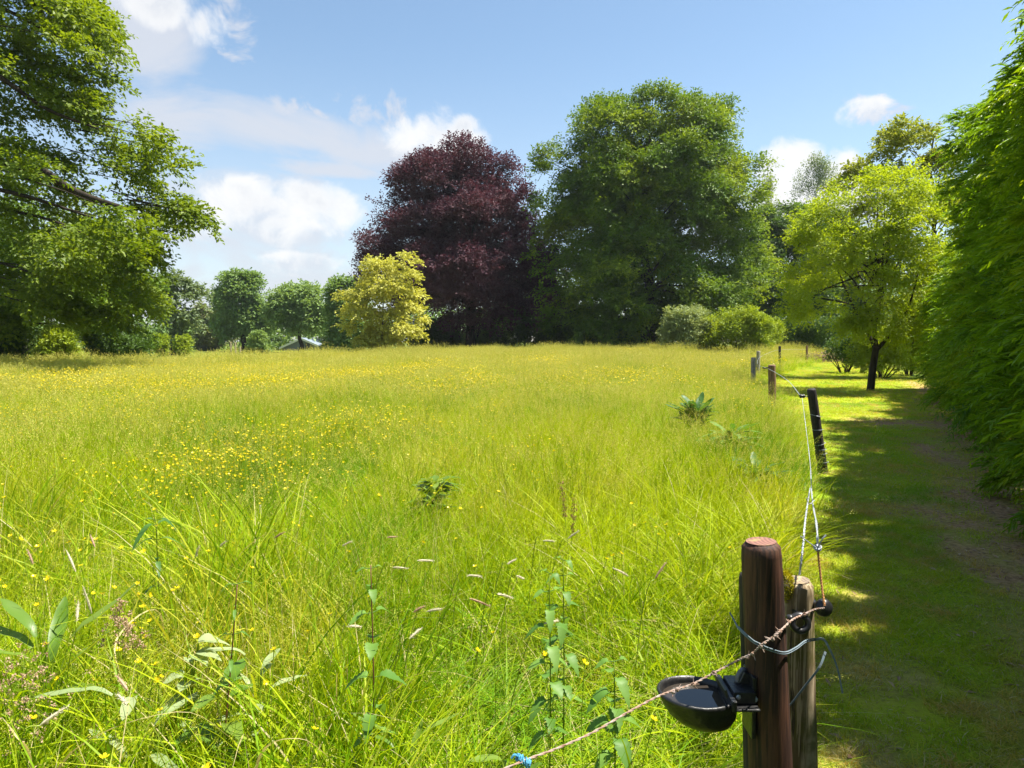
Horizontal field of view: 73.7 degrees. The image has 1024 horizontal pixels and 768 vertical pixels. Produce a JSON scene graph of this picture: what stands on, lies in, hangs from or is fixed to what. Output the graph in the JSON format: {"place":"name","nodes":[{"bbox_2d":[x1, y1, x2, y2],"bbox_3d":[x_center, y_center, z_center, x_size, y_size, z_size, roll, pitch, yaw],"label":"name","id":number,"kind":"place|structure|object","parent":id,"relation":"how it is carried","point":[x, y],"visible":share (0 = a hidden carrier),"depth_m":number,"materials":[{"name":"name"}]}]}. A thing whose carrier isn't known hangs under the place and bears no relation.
{"place":"outdoors","nodes":[
{"label":"outdoors","id":0,"kind":"place"},
{"bbox_2d":[0,665,51,766],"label":"panicle grass","id":1,"kind":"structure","parent":0,"point":[8,691],"depth_m":1.92,"materials":[{"name":"plant"}]},
{"bbox_2d":[18,706,68,767],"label":"foxtail grass","id":2,"kind":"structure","parent":0,"point":[46,720],"depth_m":1.77,"materials":[{"name":"plant"}]},
{"bbox_2d":[0,641,95,767],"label":"panicle grass","id":3,"kind":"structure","parent":0,"point":[37,685],"depth_m":2.06,"materials":[{"name":"plant"}]},
{"bbox_2d":[26,549,76,654],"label":"foxtail grass","id":4,"kind":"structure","parent":0,"point":[31,559],"depth_m":3.05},
{"bbox_2d":[66,601,80,743],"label":"foxtail grass","id":5,"kind":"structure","parent":0,"point":[77,611],"depth_m":2.43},
{"bbox_2d":[64,548,111,643],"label":"foxtail grass","id":6,"kind":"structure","parent":0,"point":[71,561],"depth_m":2.95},
{"bbox_2d":[100,598,131,755],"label":"panicle grass","id":7,"kind":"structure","parent":0,"point":[118,608],"depth_m":2.31,"materials":[{"name":"plant"}]},
{"bbox_2d":[116,614,159,750],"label":"panicle grass","id":8,"kind":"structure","parent":0,"point":[127,623],"depth_m":2.28,"materials":[{"name":"plant"}]},
{"bbox_2d":[115,693,166,767],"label":"foxtail grass","id":9,"kind":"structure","parent":0,"point":[122,699],"depth_m":1.87,"materials":[{"name":"plant"}]},
{"bbox_2d":[158,633,229,746],"bbox_3d":[-1.167,1.217,2.529,0.208,0.555,0.202,0,4,0],"label":"weed plant","id":10,"kind":"object","parent":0,"point":[207,637],"visible":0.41,"depth_m":2.51,"materials":[{"name":"green plant"}]},
{"bbox_2d":[429,570,481,675],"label":"foxtail grass","id":11,"kind":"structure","parent":0,"point":[477,575],"depth_m":2.91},
{"bbox_2d":[0,340,927,767],"bbox_3d":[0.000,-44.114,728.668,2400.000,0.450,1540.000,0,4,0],"label":"ground","id":12,"kind":"structure","parent":0,"point":[510,530],"depth_m":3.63,"materials":[{"name":"green plant"}]},
{"bbox_2d":[0,331,33,360],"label":"shade bush","id":13,"kind":"object","parent":12,"relation":"on","point":[12,348],"visible":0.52,"depth_m":37.86,"materials":[{"name":"green plant"}]},
{"bbox_2d":[2,717,31,767],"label":"long grass blade","id":14,"kind":"object","parent":12,"relation":"on","point":[24,744],"visible":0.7,"depth_m":1.88,"materials":[{"name":"plant"}]},
{"bbox_2d":[28,322,87,360],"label":"bright corner shrub","id":15,"kind":"object","parent":12,"relation":"on","point":[53,340],"visible":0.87,"depth_m":35.95,"materials":[{"name":"green plant"}]},
{"bbox_2d":[0,584,135,724],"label":"dock plant","id":16,"kind":"object","parent":12,"relation":"on","point":[21,615],"visible":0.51,"depth_m":2.61,"materials":[{"name":"green plant"}]},
{"bbox_2d":[14,690,121,755],"bbox_3d":[-1.456,1.218,2.146,0.616,0.602,0.137,2,4,26],"label":"long grass blade","id":17,"kind":"object","parent":12,"relation":"on","point":[18,695],"visible":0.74,"depth_m":2.05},
{"bbox_2d":[0,188,140,358],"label":"dark left tree","id":18,"kind":"object","parent":12,"relation":"on","point":[10,321],"visible":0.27,"depth_m":36.81,"materials":[{"name":"green plant"}]},
{"bbox_2d":[82,585,121,763],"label":"foxtail grass","id":19,"kind":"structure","parent":12,"relation":"on","point":[87,601],"depth_m":2.49,"materials":[{"name":"plant"}]},
{"bbox_2d":[0,0,231,346],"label":"overhanging tree","id":20,"kind":"object","parent":12,"relation":"on","point":[71,27],"visible":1,"depth_m":27.59,"materials":[{"name":"green plant"}]},
{"bbox_2d":[56,217,175,358],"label":"drooping left tree","id":21,"kind":"object","parent":12,"relation":"on","point":[162,287],"visible":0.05,"depth_m":44.28,"materials":[{"name":"green plant"}]},
{"bbox_2d":[35,686,198,767],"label":"dock plant","id":22,"kind":"object","parent":12,"relation":"on","point":[123,711],"visible":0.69,"depth_m":2.17,"materials":[{"name":"green plant"}]},
{"bbox_2d":[82,329,159,360],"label":"shade bush","id":23,"kind":"object","parent":12,"relation":"on","point":[133,343],"visible":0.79,"depth_m":41.99,"materials":[{"name":"green plant"}]},
{"bbox_2d":[114,609,164,679],"bbox_3d":[-1.460,1.184,2.693,0.063,0.601,0.801,-1,4,-20],"label":"long grass blade","id":24,"kind":"object","parent":12,"relation":"on","point":[130,622],"visible":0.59,"depth_m":2.67,"materials":[{"name":"plant"}]},
{"bbox_2d":[115,674,172,766],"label":"foxtail grass","id":25,"kind":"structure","parent":12,"relation":"on","point":[121,682],"depth_m":1.95,"materials":[{"name":"plant"}]},
{"bbox_2d":[57,712,234,767],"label":"long grass blade","id":26,"kind":"object","parent":12,"relation":"on","point":[65,759],"visible":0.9,"depth_m":1.92,"materials":[{"name":"plant"}]},
{"bbox_2d":[129,517,184,651],"bbox_3d":[-1.689,1.042,3.285,0.249,0.810,0.203,-2,4,-33],"label":"nettle plant","id":27,"kind":"object","parent":12,"relation":"on","point":[137,539],"visible":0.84,"depth_m":3.25,"materials":[{"name":"green plant"}]},
{"bbox_2d":[152,332,171,356],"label":"field shrub","id":28,"kind":"object","parent":12,"relation":"on","point":[165,348],"visible":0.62,"depth_m":71.55,"materials":[{"name":"green plant"}]},
{"bbox_2d":[152,267,213,355],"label":"thin tree","id":29,"kind":"object","parent":12,"relation":"on","point":[185,318],"visible":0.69,"depth_m":76.76,"materials":[{"name":"green plant"}]},
{"bbox_2d":[172,333,195,356],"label":"field shrub","id":30,"kind":"object","parent":12,"relation":"on","point":[181,345],"visible":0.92,"depth_m":71.43,"materials":[{"name":"green plant"}]},
{"bbox_2d":[170,659,255,765],"bbox_3d":[-0.981,1.246,2.323,0.257,0.523,0.320,0,4,0],"label":"dock plant","id":31,"kind":"object","parent":12,"relation":"on","point":[237,667],"visible":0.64,"depth_m":2.29,"materials":[{"name":"green plant"}]},
{"bbox_2d":[191,300,238,350],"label":"olive tree","id":32,"kind":"object","parent":12,"relation":"on","point":[207,342],"visible":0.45,"depth_m":115.69,"materials":[{"name":"green plant"}]},
{"bbox_2d":[198,732,257,767],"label":"lime leaf plant","id":33,"kind":"object","parent":12,"relation":"on","point":[232,755],"visible":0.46,"depth_m":2.25,"materials":[{"name":"plant"}]},
{"bbox_2d":[211,580,250,754],"bbox_3d":[-0.938,1.082,2.281,0.146,0.856,0.127,0,4,0],"label":"nettle plant","id":34,"kind":"object","parent":12,"relation":"on","point":[231,662],"visible":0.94,"depth_m":2.26,"materials":[{"name":"green plant"}]},
{"bbox_2d":[206,267,276,350],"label":"round green tree","id":35,"kind":"object","parent":12,"relation":"on","point":[237,297],"visible":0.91,"depth_m":104.92,"materials":[{"name":"green plant"}]},
{"bbox_2d":[206,647,305,755],"bbox_3d":[-0.923,1.204,2.462,0.255,0.589,0.266,1,4,18],"label":"dock plant","id":36,"kind":"object","parent":12,"relation":"on","point":[267,659],"visible":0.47,"depth_m":2.46,"materials":[{"name":"green plant"}]},
{"bbox_2d":[242,329,274,353],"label":"pointed shrub","id":37,"kind":"object","parent":12,"relation":"on","point":[257,339],"visible":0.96,"depth_m":89.09,"materials":[{"name":"green plant"}]},
{"bbox_2d":[257,278,326,351],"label":"spreading green tree","id":38,"kind":"object","parent":12,"relation":"on","point":[293,308],"visible":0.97,"depth_m":99.15,"materials":[{"name":"green plant"}]},
{"bbox_2d":[255,738,339,767],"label":"long grass blade","id":39,"kind":"object","parent":12,"relation":"on","point":[259,757],"visible":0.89,"depth_m":1.89,"materials":[{"name":"plant"}]},
{"bbox_2d":[279,338,333,350],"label":"gabled house","id":40,"kind":"structure","parent":12,"relation":"on","point":[294,345],"depth_m":121.81,"materials":[{"name":"stone"}]},
{"bbox_2d":[320,273,373,353],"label":"grey green tree","id":41,"kind":"object","parent":12,"relation":"on","point":[335,337],"visible":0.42,"depth_m":89.83,"materials":[{"name":"green plant"}]},
{"bbox_2d":[347,621,402,761],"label":"foxtail grass","id":42,"kind":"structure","parent":12,"relation":"on","point":[356,626],"depth_m":2.38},
{"bbox_2d":[345,565,405,766],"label":"nettle plant","id":43,"kind":"object","parent":12,"relation":"on","point":[371,649],"visible":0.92,"depth_m":2.14,"materials":[{"name":"green plant"}]},
{"bbox_2d":[330,250,431,351],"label":"golden maple","id":44,"kind":"object","parent":12,"relation":"on","point":[388,334],"visible":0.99,"depth_m":52.34,"materials":[{"name":"yellow plant"}]},
{"bbox_2d":[355,562,408,674],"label":"foxtail grass","id":45,"kind":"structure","parent":12,"relation":"on","point":[397,567],"depth_m":3.00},
{"bbox_2d":[359,627,421,767],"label":"foxtail grass","id":46,"kind":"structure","parent":12,"relation":"on","point":[414,633],"depth_m":2.28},
{"bbox_2d":[351,713,458,767],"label":"lime leaf plant","id":47,"kind":"object","parent":12,"relation":"on","point":[418,735],"visible":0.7,"depth_m":2.24,"materials":[{"name":"plant"}]},
{"bbox_2d":[384,605,425,763],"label":"foxtail grass","id":48,"kind":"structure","parent":12,"relation":"on","point":[419,608],"depth_m":2.50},
{"bbox_2d":[0,347,821,535],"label":"buttercup drift","id":49,"kind":"object","parent":12,"relation":"on","point":[238,470],"visible":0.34,"depth_m":10.10,"materials":[{"name":"plant"}]},
{"bbox_2d":[391,607,443,762],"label":"foxtail grass","id":50,"kind":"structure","parent":12,"relation":"on","point":[434,609],"depth_m":2.52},
{"bbox_2d":[367,742,477,767],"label":"long grass blade","id":51,"kind":"object","parent":12,"relation":"on","point":[418,742],"visible":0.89,"depth_m":1.87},
{"bbox_2d":[403,316,463,348],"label":"understorey bush","id":52,"kind":"object","parent":12,"relation":"on","point":[437,337],"visible":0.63,"depth_m":76.21,"materials":[{"name":"green plant"}]},
{"bbox_2d":[406,475,464,513],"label":"lime leaf plant","id":53,"kind":"object","parent":12,"relation":"on","point":[430,493],"visible":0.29,"depth_m":5.48,"materials":[{"name":"plant"}]},
{"bbox_2d":[347,129,576,346],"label":"copper beech","id":54,"kind":"object","parent":12,"relation":"on","point":[469,268],"visible":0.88,"depth_m":68.27,"materials":[{"name":"purple plant"}]},
{"bbox_2d":[441,589,490,728],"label":"foxtail grass","id":55,"kind":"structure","parent":12,"relation":"on","point":[478,601],"depth_m":2.65,"materials":[{"name":"plant"}]},
{"bbox_2d":[28,267,929,349],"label":"distant woodland","id":56,"kind":"object","parent":12,"relation":"on","point":[278,341],"visible":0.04,"depth_m":134.49,"materials":[{"name":"plant"}]},
{"bbox_2d":[468,587,512,734],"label":"foxtail grass","id":57,"kind":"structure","parent":12,"relation":"on","point":[504,595],"depth_m":2.69,"materials":[{"name":"plant"}]},
{"bbox_2d":[454,307,530,347],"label":"understorey bush","id":58,"kind":"object","parent":12,"relation":"on","point":[481,339],"visible":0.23,"depth_m":77.35,"materials":[{"name":"green plant"}]},
{"bbox_2d":[491,630,495,744],"bbox_3d":[-0.063,1.191,2.503,0.019,0.611,0.056,1,4,15],"label":"buttercup","id":59,"kind":"object","parent":12,"relation":"on","point":[495,690],"visible":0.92,"depth_m":2.51,"materials":[{"name":"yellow plant"}]},
{"bbox_2d":[480,559,516,679],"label":"foxtail grass","id":60,"kind":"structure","parent":12,"relation":"on","point":[513,560],"depth_m":3.03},
{"bbox_2d":[469,754,541,767],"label":"lime leaf plant","id":61,"kind":"object","parent":12,"relation":"on","point":[503,764],"visible":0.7,"depth_m":2.11,"materials":[{"name":"plant"}]},
{"bbox_2d":[482,300,561,347],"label":"understorey bush","id":62,"kind":"object","parent":12,"relation":"on","point":[523,330],"visible":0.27,"depth_m":73.67,"materials":[{"name":"green plant"}]},
{"bbox_2d":[499,619,559,765],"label":"foxtail grass","id":63,"kind":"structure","parent":12,"relation":"on","point":[555,620],"depth_m":2.43,"materials":[{"name":"plant"}]},
{"bbox_2d":[524,569,574,767],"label":"nettle plant","id":64,"kind":"object","parent":12,"relation":"on","point":[555,660],"visible":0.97,"depth_m":2.21,"materials":[{"name":"green plant"}]},
{"bbox_2d":[542,556,584,767],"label":"nettle plant","id":65,"kind":"object","parent":12,"relation":"on","point":[571,657],"visible":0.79,"depth_m":2.35,"materials":[{"name":"green plant"}]},
{"bbox_2d":[540,304,620,346],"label":"understorey bush","id":66,"kind":"object","parent":12,"relation":"on","point":[562,339],"visible":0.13,"depth_m":69.95,"materials":[{"name":"green plant"}]},
{"bbox_2d":[581,659,588,767],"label":"buttercup","id":67,"kind":"object","parent":12,"relation":"on","point":[585,662],"visible":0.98,"depth_m":2.25,"materials":[{"name":"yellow plant"}]},
{"bbox_2d":[586,656,647,767],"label":"nettle plant","id":68,"kind":"object","parent":12,"relation":"on","point":[601,693],"visible":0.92,"depth_m":2.01,"materials":[{"name":"green plant"}]},
{"bbox_2d":[603,312,674,346],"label":"understorey bush","id":69,"kind":"object","parent":12,"relation":"on","point":[626,343],"visible":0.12,"depth_m":67.44,"materials":[{"name":"green plant"}]},
{"bbox_2d":[631,560,666,713],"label":"foxtail grass","id":70,"kind":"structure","parent":12,"relation":"on","point":[659,571],"depth_m":2.88,"materials":[{"name":"plant"}]},
{"bbox_2d":[519,77,787,346],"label":"giant green tree","id":71,"kind":"object","parent":12,"relation":"on","point":[625,189],"visible":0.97,"depth_m":61.20,"materials":[{"name":"green plant"}]},
{"bbox_2d":[655,303,719,350],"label":"sage shrub","id":72,"kind":"object","parent":12,"relation":"on","point":[683,322],"visible":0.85,"depth_m":48.94,"materials":[{"name":"green plant"}]},
{"bbox_2d":[665,392,718,429],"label":"burdock plant","id":73,"kind":"object","parent":12,"relation":"on","point":[698,404],"visible":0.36,"depth_m":10.50,"materials":[{"name":"green plant"}]},
{"bbox_2d":[694,421,767,449],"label":"burdock plant","id":74,"kind":"object","parent":12,"relation":"on","point":[733,427],"visible":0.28,"depth_m":8.60,"materials":[{"name":"green plant"}]},
{"bbox_2d":[697,304,787,350],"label":"lime shrub","id":75,"kind":"object","parent":12,"relation":"on","point":[753,325],"visible":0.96,"depth_m":47.33,"materials":[{"name":"green plant"}]},
{"bbox_2d":[739,572,748,767],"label":"timber stake","id":76,"kind":"object","parent":12,"relation":"on","point":[745,736],"visible":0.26,"depth_m":1.71,"materials":[{"name":"wood"}]},
{"bbox_2d":[751,357,755,379],"bbox_3d":[8.118,-0.279,22.962,0.172,1.238,0.182,0,4,0],"label":"fence post","id":77,"kind":"object","parent":12,"relation":"on","point":[753,365],"visible":0.54,"depth_m":22.88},
{"bbox_2d":[729,452,789,482],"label":"dock plant","id":78,"kind":"object","parent":12,"relation":"on","point":[754,461],"visible":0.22,"depth_m":6.90,"materials":[{"name":"green plant"}]},
{"bbox_2d":[741,537,792,767],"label":"fence post","id":79,"kind":"object","parent":12,"relation":"on","point":[770,745],"visible":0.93,"depth_m":1.60,"materials":[{"name":"wood"}]},
{"bbox_2d":[504,551,825,767],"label":"rusty barbed wire","id":80,"kind":"object","parent":79,"relation":"attached to","point":[761,646],"visible":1,"depth_m":1.56,"materials":[{"name":"metal"}]},
{"bbox_2d":[511,753,531,767],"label":"blue rope knot","id":81,"kind":"object","parent":80,"relation":"attached to","point":[526,763],"visible":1,"depth_m":1.33,"materials":[{"name":"plastic"}]},
{"bbox_2d":[657,664,759,738],"bbox_3d":[0.464,0.762,1.636,0.234,0.157,0.161,0,4,0],"label":"drinking bowl","id":82,"kind":"object","parent":79,"relation":"attached to","point":[718,703],"visible":0.95,"depth_m":1.61,"materials":[{"name":"black metal"}]},
{"bbox_2d":[729,612,842,705],"bbox_3d":[0.682,0.692,1.655,0.299,0.269,0.110,-1,4,-12],"label":"baler twine","id":83,"kind":"object","parent":79,"relation":"attached to","point":[789,652],"visible":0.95,"depth_m":1.70,"materials":[{"name":"plastic"}]},
{"bbox_2d":[762,365,775,404],"bbox_3d":[5.837,0.181,15.533,0.350,1.244,0.170,0,4,0],"label":"fence post","id":84,"kind":"object","parent":12,"relation":"on","point":[772,377],"visible":0.61,"depth_m":15.46,"materials":[{"name":"brown wood"}]},
{"bbox_2d":[757,349,826,574],"bbox_3d":[9.209,-0.813,23.616,1.835,0.398,47.022,2,4,23],"label":"fence wire","id":85,"kind":"object","parent":84,"relation":"attached to","point":[817,547],"visible":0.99,"depth_m":1.83,"materials":[{"name":"metal"}]},
{"bbox_2d":[762,173,779,290],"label":"feathery tree","id":86,"kind":"object","parent":12,"relation":"on","point":[772,188],"visible":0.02,"depth_m":107.95,"materials":[{"name":"green plant"}]},
{"bbox_2d":[726,204,848,345],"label":"wood edge tree","id":87,"kind":"object","parent":12,"relation":"on","point":[778,223],"visible":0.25,"depth_m":74.04,"materials":[{"name":"green plant"}]},
{"bbox_2d":[783,569,832,767],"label":"fence post","id":88,"kind":"object","parent":12,"relation":"on","point":[798,595],"visible":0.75,"depth_m":1.75,"materials":[{"name":"brown wood"}]},
{"bbox_2d":[774,312,846,351],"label":"dark bush","id":89,"kind":"object","parent":12,"relation":"on","point":[813,336],"visible":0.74,"depth_m":53.99,"materials":[{"name":"green plant"}]},
{"bbox_2d":[799,388,827,473],"bbox_3d":[3.759,0.650,8.499,0.418,1.199,0.144,0,4,0],"label":"fence post","id":90,"kind":"object","parent":12,"relation":"on","point":[814,414],"visible":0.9,"depth_m":8.45,"materials":[{"name":"wood"}]},
{"bbox_2d":[784,150,844,213],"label":"feathery tree","id":91,"kind":"object","parent":12,"relation":"on","point":[819,177],"visible":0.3,"depth_m":107.61,"materials":[{"name":"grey plant"}]},
{"bbox_2d":[795,351,842,362],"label":"brushwood heap","id":92,"kind":"object","parent":12,"relation":"on","point":[823,355],"visible":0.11,"depth_m":46.75,"materials":[{"name":"brown wood"}]},
{"bbox_2d":[764,199,891,350],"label":"wood edge tree","id":93,"kind":"object","parent":12,"relation":"on","point":[781,207],"visible":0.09,"depth_m":80.25,"materials":[{"name":"green plant"}]},
{"bbox_2d":[822,332,859,372],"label":"path side bush","id":94,"kind":"object","parent":12,"relation":"on","point":[838,350],"visible":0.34,"depth_m":34.84,"materials":[{"name":"green plant"}]},
{"bbox_2d":[842,321,915,378],"bbox_3d":[16.074,-1.448,29.945,2.946,2.611,2.640,0,4,0],"label":"path side bush","id":95,"kind":"object","parent":12,"relation":"on","point":[888,356],"visible":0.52,"depth_m":29.48,"materials":[{"name":"green plant"}]},
{"bbox_2d":[819,111,964,347],"bbox_3d":[17.378,-6.020,30.681,6.861,11.834,5.204,1,4,22],"label":"tall yellow tree","id":96,"kind":"object","parent":12,"relation":"on","point":[897,137],"visible":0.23,"depth_m":29.99,"materials":[{"name":"green plant"}]},
{"bbox_2d":[888,294,925,375],"bbox_3d":[19.201,-2.391,32.889,2.383,4.087,2.167,0,4,0],"label":"path side bush","id":97,"kind":"object","parent":12,"relation":"on","point":[913,318],"visible":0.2,"depth_m":32.50,"materials":[{"name":"green plant"}]},
{"bbox_2d":[908,204,976,419],"bbox_3d":[12.920,-1.643,18.125,4.161,5.474,12.573,2,4,29],"label":"hedge","id":98,"kind":"object","parent":12,"relation":"on","point":[928,368],"visible":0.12,"depth_m":17.46,"materials":[{"name":"green plant"}]},
{"bbox_2d":[916,0,1023,536],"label":"tall hedge","id":99,"kind":"object","parent":12,"relation":"on","point":[984,372],"visible":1,"depth_m":8.23,"materials":[{"name":"green plant"}]},
{"bbox_2d":[496,570,523,698],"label":"foxtail grass","id":100,"kind":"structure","parent":0,"point":[520,577],"depth_m":2.92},
{"bbox_2d":[0,0,1023,341],"label":"sky","id":101,"kind":"structure","parent":0,"point":[296,111],"materials":[{"name":"blue"}]},
{"bbox_2d":[525,536,555,644],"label":"foxtail grass","id":102,"kind":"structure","parent":0,"point":[547,540],"depth_m":3.44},
{"bbox_2d":[558,481,572,593],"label":"panicle grass","id":103,"kind":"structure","parent":0,"point":[563,510],"depth_m":4.02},
{"bbox_2d":[569,497,577,574],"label":"panicle grass","id":104,"kind":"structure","parent":0,"point":[572,516],"depth_m":4.19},
{"bbox_2d":[613,567,648,698],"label":"foxtail grass","id":105,"kind":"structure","parent":0,"point":[620,571],"depth_m":2.95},
{"bbox_2d":[649,357,1023,767],"bbox_3d":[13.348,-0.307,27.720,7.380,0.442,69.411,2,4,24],"label":"grass path","id":106,"kind":"structure","parent":0,"point":[1011,569],"depth_m":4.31,"materials":[{"name":"plant"}]},
{"bbox_2d":[568,691,630,767],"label":"long grass blade","id":107,"kind":"object","parent":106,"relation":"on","point":[628,759],"visible":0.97,"depth_m":1.96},
{"bbox_2d":[510,401,1023,759],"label":"leaf litter","id":108,"kind":"object","parent":106,"relation":"on","point":[892,684],"visible":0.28,"depth_m":6.01,"materials":[{"name":"plant"}]},
{"bbox_2d":[770,157,963,390],"bbox_3d":[11.653,-3.494,22.323,6.356,7.718,5.286,0,4,0],"label":"yellow leaved tree","id":109,"kind":"object","parent":106,"relation":"on","point":[850,257],"visible":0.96,"depth_m":21.47,"materials":[{"name":"green plant"}]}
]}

